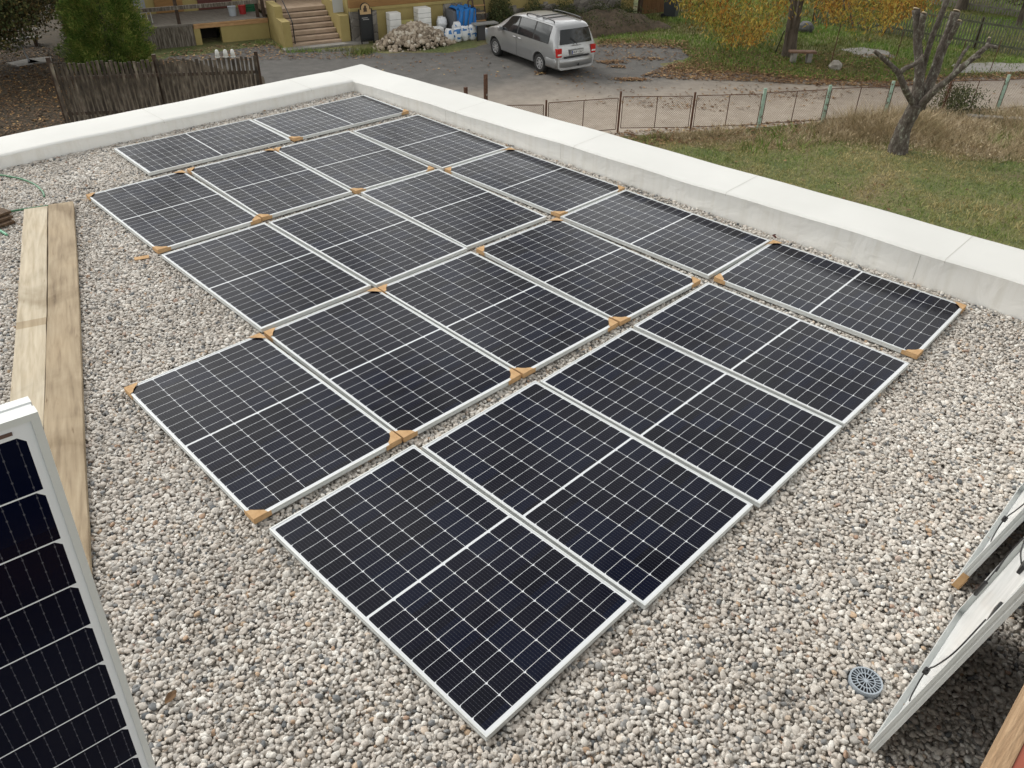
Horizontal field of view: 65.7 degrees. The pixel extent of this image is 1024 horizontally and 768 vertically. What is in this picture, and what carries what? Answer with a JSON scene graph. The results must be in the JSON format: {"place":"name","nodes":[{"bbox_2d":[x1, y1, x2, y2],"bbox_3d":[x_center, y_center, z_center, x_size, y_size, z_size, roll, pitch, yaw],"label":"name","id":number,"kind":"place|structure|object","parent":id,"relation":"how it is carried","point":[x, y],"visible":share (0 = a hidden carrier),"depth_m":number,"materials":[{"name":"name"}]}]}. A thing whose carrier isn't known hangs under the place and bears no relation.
{"place":"outdoors","nodes":[
{"label":"outdoors","id":0,"kind":"place"},
{"bbox_2d":[0,396,155,767],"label":"solar panel","id":1,"kind":"object","parent":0,"point":[66,699],"visible":1,"depth_m":1.05,"materials":[{"name":"glass"}]},
{"bbox_2d":[0,4,264,136],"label":"leafy ground","id":2,"kind":"structure","parent":0,"point":[50,39],"depth_m":26.93,"materials":[{"name":"plant"}]},
{"bbox_2d":[7,59,34,67],"bbox_3d":[-17.987,-11.819,29.213,0.800,0.070,0.800,21,40,26],"label":"paving slab","id":3,"kind":"object","parent":2,"relation":"on","point":[23,62],"depth_m":29.05,"materials":[{"name":"concrete"}]},
{"bbox_2d":[0,0,71,56],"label":"leafy tree","id":4,"kind":"object","parent":2,"relation":"on","point":[16,12],"visible":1,"depth_m":27.24,"materials":[{"name":"brown plant"}]},
{"bbox_2d":[0,47,78,136],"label":"leaf litter","id":5,"kind":"object","parent":2,"relation":"on","point":[16,92],"visible":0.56,"depth_m":26.12,"materials":[{"name":"plant"}]},
{"bbox_2d":[27,56,51,63],"bbox_3d":[-17.579,-12.032,29.519,0.800,0.070,0.800,-17,39,-23],"label":"paving slab","id":6,"kind":"object","parent":2,"relation":"on","point":[40,60],"depth_m":29.42,"materials":[{"name":"concrete"}]},
{"bbox_2d":[27,0,85,38],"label":"leafy tree","id":7,"kind":"object","parent":2,"relation":"on","point":[49,10],"visible":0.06,"depth_m":31.02,"materials":[{"name":"brown plant"}]},
{"bbox_2d":[52,0,158,73],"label":"thuja","id":8,"kind":"object","parent":2,"relation":"on","point":[135,44],"visible":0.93,"depth_m":27.71,"materials":[{"name":"green plant"}]},
{"bbox_2d":[45,51,262,123],"bbox_3d":[-10.358,-8.722,23.417,5.804,1.900,0.178,-5,36,-8],"label":"picket fence","id":9,"kind":"object","parent":2,"relation":"on","point":[157,74],"visible":0.61,"depth_m":23.22,"materials":[{"name":"brown wood"}]},
{"bbox_2d":[133,0,152,22],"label":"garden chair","id":10,"kind":"object","parent":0,"point":[143,4],"visible":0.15,"depth_m":31.26,"materials":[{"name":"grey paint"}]},
{"bbox_2d":[0,64,1023,767],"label":"flat roofed building","id":11,"kind":"structure","parent":0,"point":[980,272],"depth_m":7.94,"materials":[{"name":"concrete"}]},
{"bbox_2d":[0,207,14,227],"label":"old timber","id":12,"kind":"object","parent":11,"relation":"on","point":[6,217],"visible":1,"depth_m":7.74,"materials":[{"name":"brown wood"}]},
{"bbox_2d":[0,174,44,196],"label":"garden hose","id":13,"kind":"object","parent":11,"relation":"on","point":[42,191],"visible":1,"depth_m":8.66,"materials":[{"name":"green"}]},
{"bbox_2d":[10,206,47,428],"bbox_3d":[-3.631,-0.303,5.982,0.224,0.053,5.500,-15,38,-20],"label":"plank","id":14,"kind":"object","parent":11,"relation":"on","point":[29,372],"visible":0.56,"depth_m":6.29,"materials":[{"name":"wood"}]},
{"bbox_2d":[44,201,92,575],"bbox_3d":[-3.388,-0.307,5.997,0.243,0.053,5.750,-15,38,-20],"label":"plank","id":15,"kind":"object","parent":11,"relation":"on","point":[64,423],"visible":0.75,"depth_m":5.67,"materials":[{"name":"wood"}]},
{"bbox_2d":[90,173,254,249],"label":"solar panel","id":16,"kind":"object","parent":11,"relation":"on","point":[175,210],"visible":1,"depth_m":7.99,"materials":[{"name":"glass"}]},
{"bbox_2d":[152,246,170,253],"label":"corner protector","id":17,"kind":"object","parent":16,"relation":"on","point":[159,249],"visible":1,"depth_m":7.29,"materials":[{"name":"brown cardboard"}]},
{"bbox_2d":[114,119,289,175],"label":"solar panel","id":18,"kind":"object","parent":11,"relation":"on","point":[162,155],"visible":1,"depth_m":9.53,"materials":[{"name":"glass"}]},
{"bbox_2d":[131,338,390,513],"bbox_3d":[-1.700,0.204,5.301,1.042,0.035,1.755,-29,45,-35],"label":"solar panel","id":19,"kind":"object","parent":11,"relation":"on","point":[256,424],"visible":0.93,"depth_m":5.20,"materials":[{"name":"glass"}]},
{"bbox_2d":[124,382,138,399],"bbox_3d":[-2.607,0.044,5.505,0.116,0.042,0.124,-29,45,-35],"label":"corner protector","id":20,"kind":"object","parent":19,"relation":"on","point":[129,389],"visible":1,"depth_m":5.49,"materials":[{"name":"brown cardboard"}]},
{"bbox_2d":[244,510,271,523],"bbox_3d":[-1.458,0.734,4.551,0.112,0.042,0.112,-29,45,-35],"label":"corner protector","id":21,"kind":"object","parent":19,"relation":"on","point":[255,516],"visible":1,"depth_m":4.52,"materials":[{"name":"brown cardboard"}]},
{"bbox_2d":[386,430,401,450],"bbox_3d":[-0.794,0.358,5.091,0.120,0.042,0.126,-29,45,-35],"label":"corner protector","id":22,"kind":"object","parent":19,"relation":"on","point":[395,440],"visible":0.98,"depth_m":5.07,"materials":[{"name":"brown cardboard"}]},
{"bbox_2d":[161,223,370,332],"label":"solar panel","id":23,"kind":"object","parent":11,"relation":"on","point":[262,277],"visible":1,"depth_m":6.88,"materials":[{"name":"glass"}]},
{"bbox_2d":[191,150,351,217],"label":"solar panel","id":24,"kind":"object","parent":11,"relation":"on","point":[273,183],"visible":1,"depth_m":8.59,"materials":[{"name":"glass"}]},
{"bbox_2d":[256,214,272,220],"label":"corner protector","id":25,"kind":"object","parent":24,"relation":"on","point":[266,217],"visible":0.95,"depth_m":7.89,"materials":[{"name":"brown cardboard"}]},
{"bbox_2d":[252,95,402,138],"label":"solar panel","id":26,"kind":"object","parent":11,"relation":"on","point":[318,120],"visible":0.97,"depth_m":10.52,"materials":[{"name":"glass"}]},
{"bbox_2d":[279,131,427,189],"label":"solar panel","id":27,"kind":"object","parent":11,"relation":"on","point":[348,160],"visible":0.95,"depth_m":9.19,"materials":[{"name":"glass"}]},
{"bbox_2d":[350,188,365,193],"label":"corner protector","id":28,"kind":"object","parent":27,"relation":"on","point":[356,190],"visible":0.91,"depth_m":8.47,"materials":[{"name":"brown cardboard"}]},
{"bbox_2d":[269,194,467,287],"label":"solar panel","id":29,"kind":"object","parent":11,"relation":"on","point":[373,244],"visible":0.98,"depth_m":7.48,"materials":[{"name":"glass"}]},
{"bbox_2d":[271,291,510,433],"bbox_3d":[-0.925,-0.218,5.909,1.042,0.036,1.755,-29,45,-35],"label":"solar panel","id":30,"kind":"object","parent":11,"relation":"on","point":[387,361],"visible":0.97,"depth_m":5.81,"materials":[{"name":"glass"}]},
{"bbox_2d":[264,327,275,341],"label":"corner protector","id":31,"kind":"object","parent":30,"relation":"on","point":[268,334],"visible":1,"depth_m":6.10,"materials":[{"name":"brown cardboard"}]},
{"bbox_2d":[393,430,417,441],"bbox_3d":[-0.692,0.315,5.157,0.112,0.042,0.112,-29,45,-35],"label":"corner protector","id":32,"kind":"object","parent":30,"relation":"on","point":[405,435],"visible":0.95,"depth_m":5.12,"materials":[{"name":"brown cardboard"}]},
{"bbox_2d":[509,368,520,384],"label":"corner protector","id":33,"kind":"object","parent":30,"relation":"on","point":[515,376],"visible":1,"depth_m":5.67,"materials":[{"name":"brown cardboard"}]},
{"bbox_2d":[353,114,508,170],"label":"solar panel","id":34,"kind":"object","parent":11,"relation":"on","point":[433,143],"visible":0.98,"depth_m":9.76,"materials":[{"name":"glass"}]},
{"bbox_2d":[269,445,633,741],"bbox_3d":[-0.370,0.973,4.250,1.755,0.037,1.042,30,45,35],"label":"solar panel","id":35,"kind":"object","parent":11,"relation":"on","point":[484,617],"visible":1,"depth_m":4.13,"materials":[{"name":"glass"}]},
{"bbox_2d":[361,169,546,249],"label":"solar panel","id":36,"kind":"object","parent":11,"relation":"on","point":[466,214],"visible":0.97,"depth_m":8.12,"materials":[{"name":"glass"}]},
{"bbox_2d":[385,251,609,370],"bbox_3d":[-0.149,-0.634,6.506,1.042,0.036,1.755,-29,45,-35],"label":"solar panel","id":37,"kind":"object","parent":11,"relation":"on","point":[503,315],"visible":0.95,"depth_m":6.42,"materials":[{"name":"glass"}]},
{"bbox_2d":[512,367,535,377],"bbox_3d":[0.086,-0.107,5.760,0.126,0.042,0.120,-29,45,-35],"label":"corner protector","id":38,"kind":"object","parent":37,"relation":"on","point":[524,372],"visible":0.95,"depth_m":5.72,"materials":[{"name":"brown cardboard"}]},
{"bbox_2d":[608,318,617,331],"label":"corner protector","id":39,"kind":"object","parent":37,"relation":"on","point":[613,324],"visible":1,"depth_m":6.26,"materials":[{"name":"brown cardboard"}]},
{"bbox_2d":[0,91,1023,767],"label":"gravel","id":40,"kind":"structure","parent":11,"relation":"on","point":[134,315],"depth_m":4.15,"materials":[{"name":"gravel"}]},
{"bbox_2d":[164,689,176,703],"bbox_3d":[-1.555,1.423,3.611,0.042,0.011,0.074,30,45,35],"label":"dry leaf","id":41,"kind":"object","parent":40,"relation":"on","point":[170,696],"visible":1,"depth_m":3.61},
{"bbox_2d":[451,150,618,213],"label":"solar panel","id":42,"kind":"object","parent":11,"relation":"on","point":[536,182],"visible":0.98,"depth_m":8.73,"materials":[{"name":"glass"}]},
{"bbox_2d":[551,211,567,217],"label":"corner protector","id":43,"kind":"object","parent":42,"relation":"on","point":[558,214],"visible":0.95,"depth_m":8.03,"materials":[{"name":"brown cardboard"}]},
{"bbox_2d":[422,381,752,609],"bbox_3d":[0.419,0.564,4.840,1.755,0.035,1.042,30,45,35],"label":"solar panel","id":44,"kind":"object","parent":11,"relation":"on","point":[641,524],"visible":1,"depth_m":4.74,"materials":[{"name":"glass"}]},
{"bbox_2d":[483,221,693,319],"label":"solar panel","id":45,"kind":"object","parent":11,"relation":"on","point":[597,274],"visible":0.98,"depth_m":7.03,"materials":[{"name":"glass"}]},
{"bbox_2d":[609,316,630,325],"bbox_3d":[0.865,-0.527,6.366,0.126,0.042,0.120,-28,44,-34],"label":"corner protector","id":46,"kind":"object","parent":45,"relation":"on","point":[621,320],"visible":0.95,"depth_m":6.33,"materials":[{"name":"brown cardboard"}]},
{"bbox_2d":[691,276,700,287],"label":"corner protector","id":47,"kind":"object","parent":45,"relation":"on","point":[696,281],"visible":1,"depth_m":6.86,"materials":[{"name":"brown cardboard"}]},
{"bbox_2d":[560,189,770,278],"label":"solar panel","id":48,"kind":"object","parent":11,"relation":"on","point":[702,246],"visible":0.97,"depth_m":7.67,"materials":[{"name":"glass"}]},
{"bbox_2d":[540,328,841,507],"bbox_3d":[1.190,0.142,5.444,1.755,0.035,1.042,30,45,35],"label":"solar panel","id":49,"kind":"object","parent":11,"relation":"on","point":[756,446],"visible":1,"depth_m":5.35,"materials":[{"name":"glass"}]},
{"bbox_2d":[633,282,908,427],"bbox_3d":[1.948,-0.294,6.067,1.755,0.036,1.042,30,45,35],"label":"solar panel","id":50,"kind":"object","parent":11,"relation":"on","point":[842,381],"visible":1,"depth_m":5.98,"materials":[{"name":"glass"}]},
{"bbox_2d":[721,243,961,352],"bbox_3d":[2.764,-0.775,6.755,1.755,0.035,1.042,29,44,34],"label":"solar panel","id":51,"kind":"object","parent":11,"relation":"on","point":[889,314],"visible":1,"depth_m":6.67,"materials":[{"name":"glass"}]},
{"bbox_2d":[713,273,724,284],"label":"corner protector","id":52,"kind":"object","parent":51,"relation":"on","point":[718,278],"visible":1,"depth_m":6.91,"materials":[{"name":"brown cardboard"}]},
{"bbox_2d":[901,349,923,358],"bbox_3d":[3.041,-0.251,6.022,0.120,0.042,0.126,29,44,34],"label":"corner protector","id":53,"kind":"object","parent":51,"relation":"on","point":[916,354],"visible":1,"depth_m":5.98,"materials":[{"name":"brown cardboard"}]},
{"bbox_2d":[847,666,882,698],"bbox_3d":[1.661,1.407,3.732,0.149,0.045,0.149,30,45,35],"label":"roof drain","id":54,"kind":"object","parent":11,"relation":"on","point":[861,680],"visible":1,"depth_m":3.73,"materials":[{"name":"grey plastic"}]},
{"bbox_2d":[868,537,1023,752],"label":"solar panel","id":55,"kind":"object","parent":11,"relation":"on","point":[990,605],"visible":1,"depth_m":3.37,"materials":[{"name":"glass"}]},
{"bbox_2d":[954,483,1023,580],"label":"solar panel","id":56,"kind":"object","parent":11,"relation":"on","point":[1008,521],"visible":1,"depth_m":4.18,"materials":[{"name":"white plastic"}]},
{"bbox_2d":[951,573,968,589],"bbox_3d":[2.394,1.009,4.189,0.124,0.116,0.042,-30,57,-36],"label":"corner protector","id":57,"kind":"object","parent":56,"relation":"attached to","point":[960,581],"visible":1,"depth_m":4.16,"materials":[{"name":"brown cardboard"}]},
{"bbox_2d":[980,685,1023,767],"bbox_3d":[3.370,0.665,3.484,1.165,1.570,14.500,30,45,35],"label":"wooden plank","id":58,"kind":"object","parent":11,"relation":"on","point":[1006,750],"depth_m":1.86,"materials":[{"name":"wood"}]},
{"bbox_2d":[80,0,1023,249],"bbox_3d":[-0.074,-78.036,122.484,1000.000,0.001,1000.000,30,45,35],"label":"ground","id":59,"kind":"structure","parent":0,"point":[212,42],"depth_m":21.53,"materials":[{"name":"plant"}]},
{"bbox_2d":[255,39,385,56],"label":"grass tufts","id":60,"kind":"object","parent":59,"relation":"on","point":[362,51],"visible":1,"depth_m":31.14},
{"bbox_2d":[83,0,633,52],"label":"village house","id":61,"kind":"structure","parent":59,"relation":"on","point":[304,24],"depth_m":32.38,"materials":[{"name":"paint"}]},
{"bbox_2d":[153,0,183,12],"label":"door","id":62,"kind":"structure","parent":61,"relation":"in","point":[158,3],"depth_m":32.88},
{"bbox_2d":[197,0,231,9],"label":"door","id":63,"kind":"structure","parent":61,"relation":"in","point":[198,1],"depth_m":33.64,"materials":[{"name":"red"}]},
{"bbox_2d":[227,5,236,15],"bbox_3d":[-11.530,-15.450,32.633,0.360,0.536,0.360,-17,39,-23],"label":"bucket","id":64,"kind":"object","parent":61,"relation":"on","point":[232,10],"visible":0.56,"depth_m":32.58,"materials":[{"name":"grey"}]},
{"bbox_2d":[332,0,343,12],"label":"grey board","id":65,"kind":"object","parent":61,"relation":"on","point":[337,5],"visible":1,"depth_m":32.07,"materials":[{"name":"grey"}]},
{"bbox_2d":[358,2,374,43],"bbox_3d":[-5.881,-14.550,31.992,0.560,1.530,0.083,-17,39,-23],"label":"chalkboard sign","id":66,"kind":"object","parent":59,"relation":"on","point":[366,22],"visible":1,"depth_m":31.97,"materials":[{"name":"black"}]},
{"bbox_2d":[387,25,398,32],"bbox_3d":[-4.861,-14.534,32.823,0.504,0.560,0.424,-17,39,-23],"label":"building block","id":67,"kind":"object","parent":59,"relation":"on","point":[389,28],"depth_m":32.54,"materials":[{"name":"grey"}]},
{"bbox_2d":[386,11,400,26],"bbox_3d":[-4.855,-14.970,32.513,0.504,0.500,0.424,-18,40,-24],"label":"building block","id":68,"kind":"object","parent":67,"relation":"on","point":[393,18],"depth_m":32.36,"materials":[{"name":"grey"}]},
{"bbox_2d":[371,20,456,51],"bbox_3d":[-3.971,-14.164,32.131,2.222,1.064,3.600,30,45,35],"label":"rubble","id":69,"kind":"object","parent":59,"relation":"on","point":[410,34],"visible":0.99,"depth_m":31.63,"materials":[{"name":"stone"}]},
{"bbox_2d":[436,16,446,28],"bbox_3d":[-2.959,-15.216,33.381,0.469,0.507,0.445,-17,39,-23],"label":"sack","id":70,"kind":"object","parent":59,"relation":"on","point":[441,21],"visible":0.86,"depth_m":33.23,"materials":[{"name":"white plastic"}]},
{"bbox_2d":[444,28,453,39],"bbox_3d":[-2.587,-14.265,32.491,0.428,0.605,0.314,-17,39,-23],"label":"sack","id":71,"kind":"object","parent":59,"relation":"on","point":[448,33],"visible":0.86,"depth_m":32.33,"materials":[{"name":"white plastic"}]},
{"bbox_2d":[453,26,461,41],"bbox_3d":[-2.262,-14.404,32.688,0.434,0.622,0.311,-12,37,-17],"label":"sack","id":72,"kind":"object","parent":59,"relation":"on","point":[457,32],"visible":0.99,"depth_m":32.55,"materials":[{"name":"white plastic"}]},
{"bbox_2d":[445,0,476,28],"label":"tarp covered crate","id":73,"kind":"object","parent":59,"relation":"on","point":[464,15],"visible":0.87,"depth_m":33.24,"materials":[{"name":"blue"}]},
{"bbox_2d":[461,26,468,40],"bbox_3d":[-1.962,-14.548,32.895,0.440,0.625,0.322,-17,39,-23],"label":"sack","id":74,"kind":"object","parent":59,"relation":"on","point":[465,32],"visible":0.93,"depth_m":32.78,"materials":[{"name":"white plastic"}]},
{"bbox_2d":[468,24,476,39],"bbox_3d":[-1.659,-14.644,33.028,0.431,0.619,0.331,-17,39,-23],"label":"sack","id":75,"kind":"object","parent":59,"relation":"on","point":[472,32],"visible":1,"depth_m":32.92,"materials":[{"name":"white plastic"}]},
{"bbox_2d":[472,0,486,27],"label":"wooden ladder","id":76,"kind":"object","parent":59,"relation":"on","point":[484,12],"visible":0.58,"depth_m":33.83,"materials":[{"name":"brown wood"}]},
{"bbox_2d":[471,21,498,40],"bbox_3d":[-1.125,-14.720,33.071,1.070,0.650,0.400,-17,39,-23],"label":"work bench","id":77,"kind":"object","parent":59,"relation":"on","point":[480,30],"visible":0.77,"depth_m":32.89,"materials":[{"name":"wood"}]},
{"bbox_2d":[145,37,1023,218],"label":"fallen leaves","id":78,"kind":"object","parent":59,"relation":"on","point":[720,77],"visible":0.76,"depth_m":29.03,"materials":[{"name":"plant"}]},
{"bbox_2d":[637,0,663,13],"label":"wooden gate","id":79,"kind":"structure","parent":59,"relation":"on","point":[654,6],"depth_m":37.58,"materials":[{"name":"brown wood"}]},
{"bbox_2d":[660,0,680,16],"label":"wheelie bin","id":80,"kind":"object","parent":59,"relation":"on","point":[670,10],"visible":0.97,"depth_m":36.92,"materials":[{"name":"grey plastic"}]},
{"bbox_2d":[507,74,1023,132],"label":"fence","id":81,"kind":"object","parent":59,"relation":"on","point":[828,94],"visible":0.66,"depth_m":23.56,"materials":[{"name":"metal"}]},
{"bbox_2d":[788,50,816,62],"bbox_3d":[11.125,-12.573,30.460,1.015,0.435,0.320,1,35,0],"label":"park bench","id":82,"kind":"object","parent":59,"relation":"on","point":[808,58],"visible":0.98,"depth_m":30.34,"materials":[{"name":"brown wood"}]},
{"bbox_2d":[798,21,813,32],"bbox_3d":[12.916,-15.687,34.966,0.664,0.540,0.809,30,45,35],"label":"boulder","id":83,"kind":"object","parent":59,"relation":"on","point":[809,27],"visible":0.77,"depth_m":34.70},
{"bbox_2d":[664,0,952,57],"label":"autumn tree","id":84,"kind":"object","parent":59,"relation":"on","point":[896,7],"visible":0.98,"depth_m":28.75,"materials":[{"name":"yellow plant"}]},
{"bbox_2d":[623,90,1023,162],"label":"dry tall grass","id":85,"kind":"structure","parent":59,"relation":"on","point":[936,128],"depth_m":23.24,"materials":[{"name":"plant"}]},
{"bbox_2d":[623,116,1023,249],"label":"lawn grass","id":86,"kind":"structure","parent":59,"relation":"on","point":[1017,225],"depth_m":20.80,"materials":[{"name":"plant"}]},
{"bbox_2d":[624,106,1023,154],"bbox_3d":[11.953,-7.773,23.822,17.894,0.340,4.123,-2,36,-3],"label":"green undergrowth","id":87,"kind":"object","parent":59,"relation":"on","point":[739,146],"visible":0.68,"depth_m":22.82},
{"bbox_2d":[828,60,841,70],"bbox_3d":[12.117,-11.918,29.706,0.443,0.388,0.605,30,45,35],"label":"boulder","id":88,"kind":"object","parent":59,"relation":"on","point":[835,64],"visible":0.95,"depth_m":29.53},
{"bbox_2d":[811,0,886,32],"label":"picket fence","id":89,"kind":"object","parent":59,"relation":"on","point":[819,17],"visible":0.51,"depth_m":35.56,"materials":[{"name":"grey wood"}]},
{"bbox_2d":[873,0,997,155],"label":"pruned tree","id":90,"kind":"object","parent":59,"relation":"on","point":[922,94],"visible":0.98,"depth_m":21.08,"materials":[{"name":"grey plant"}]},
{"bbox_2d":[885,6,1023,56],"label":"picket fence","id":91,"kind":"object","parent":59,"relation":"on","point":[982,22],"visible":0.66,"depth_m":32.29,"materials":[{"name":"grey wood"}]},
{"bbox_2d":[954,0,968,10],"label":"leafy tree","id":92,"kind":"object","parent":59,"relation":"on","point":[961,5],"visible":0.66,"depth_m":39.20,"materials":[{"name":"brown plant"}]},
{"bbox_2d":[926,78,1008,117],"bbox_3d":[14.072,-8.887,24.983,2.672,1.087,2.558,6,36,7],"label":"shrub","id":93,"kind":"object","parent":59,"relation":"on","point":[961,100],"visible":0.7,"depth_m":24.82,"materials":[{"name":"green plant"}]},
{"bbox_2d":[929,0,1023,16],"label":"picket fence","id":94,"kind":"object","parent":59,"relation":"on","point":[982,5],"visible":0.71,"depth_m":38.58,"materials":[{"name":"wood"}]},
{"bbox_2d":[967,114,1023,122],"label":"kerb","id":95,"kind":"structure","parent":59,"relation":"on","point":[996,116],"depth_m":24.46,"materials":[{"name":"concrete"}]},
{"bbox_2d":[983,0,1023,25],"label":"leafy tree","id":96,"kind":"object","parent":59,"relation":"on","point":[1020,18],"visible":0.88,"depth_m":36.22,"materials":[{"name":"green plant"}]},
{"bbox_2d":[162,43,1023,135],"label":"road","id":97,"kind":"structure","parent":0,"point":[522,84],"depth_m":27.78,"materials":[{"name":"asphalt"}]},
{"bbox_2d":[484,74,487,99],"bbox_3d":[-0.719,-7.607,22.023,0.085,1.900,0.090,30,45,35],"label":"steel post","id":98,"kind":"object","parent":97,"relation":"on","point":[485,86],"visible":0.45,"depth_m":21.64,"materials":[{"name":"metal"}]},
{"bbox_2d":[485,9,595,71],"bbox_3d":[0.946,-13.080,29.791,2.260,1.830,5.159,-21,41,-28],"label":"parked car","id":99,"kind":"object","parent":97,"relation":"on","point":[543,40],"visible":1,"depth_m":28.48,"materials":[{"name":"silver metal"}]},
{"bbox_2d":[565,8,673,37],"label":"terrain","id":100,"kind":"structure","parent":0,"point":[624,28],"depth_m":34.62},
{"bbox_2d":[485,0,657,30],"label":"weeds","id":101,"kind":"object","parent":100,"relation":"on","point":[500,16],"visible":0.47,"depth_m":34.63,"materials":[{"name":"green plant"}]},
{"bbox_2d":[597,0,1023,81],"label":"meadow grass","id":102,"kind":"structure","parent":0,"point":[878,41],"depth_m":32.98,"materials":[{"name":"plant"}]},
{"bbox_2d":[841,47,894,57],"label":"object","id":103,"kind":"structure","parent":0,"point":[863,51],"depth_m":32.16,"materials":[{"name":"stone"}]},
{"bbox_2d":[952,62,1023,73],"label":"path","id":104,"kind":"structure","parent":0,"point":[970,67],"depth_m":30.26,"materials":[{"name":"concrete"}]},
{"bbox_3d":[-3.741,-14.835,33.420,0.584,0.380,0.504,-17,39,-23],"label":"building block","id":105,"kind":"object","parent":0,"visible":0},
{"bbox_2d":[414,17,431,24],"bbox_3d":[-3.737,-15.149,33.197,0.584,0.380,0.504,-18,39,-24],"label":"building block","id":106,"kind":"object","parent":105,"relation":"on","point":[426,20],"depth_m":32.99,"materials":[{"name":"grey"}]},
{"bbox_2d":[413,6,430,18],"bbox_3d":[-3.733,-15.462,32.973,0.584,0.380,0.504,-19,40,-25],"label":"building block","id":107,"kind":"object","parent":106,"relation":"on","point":[422,12],"depth_m":32.80,"materials":[{"name":"grey"}]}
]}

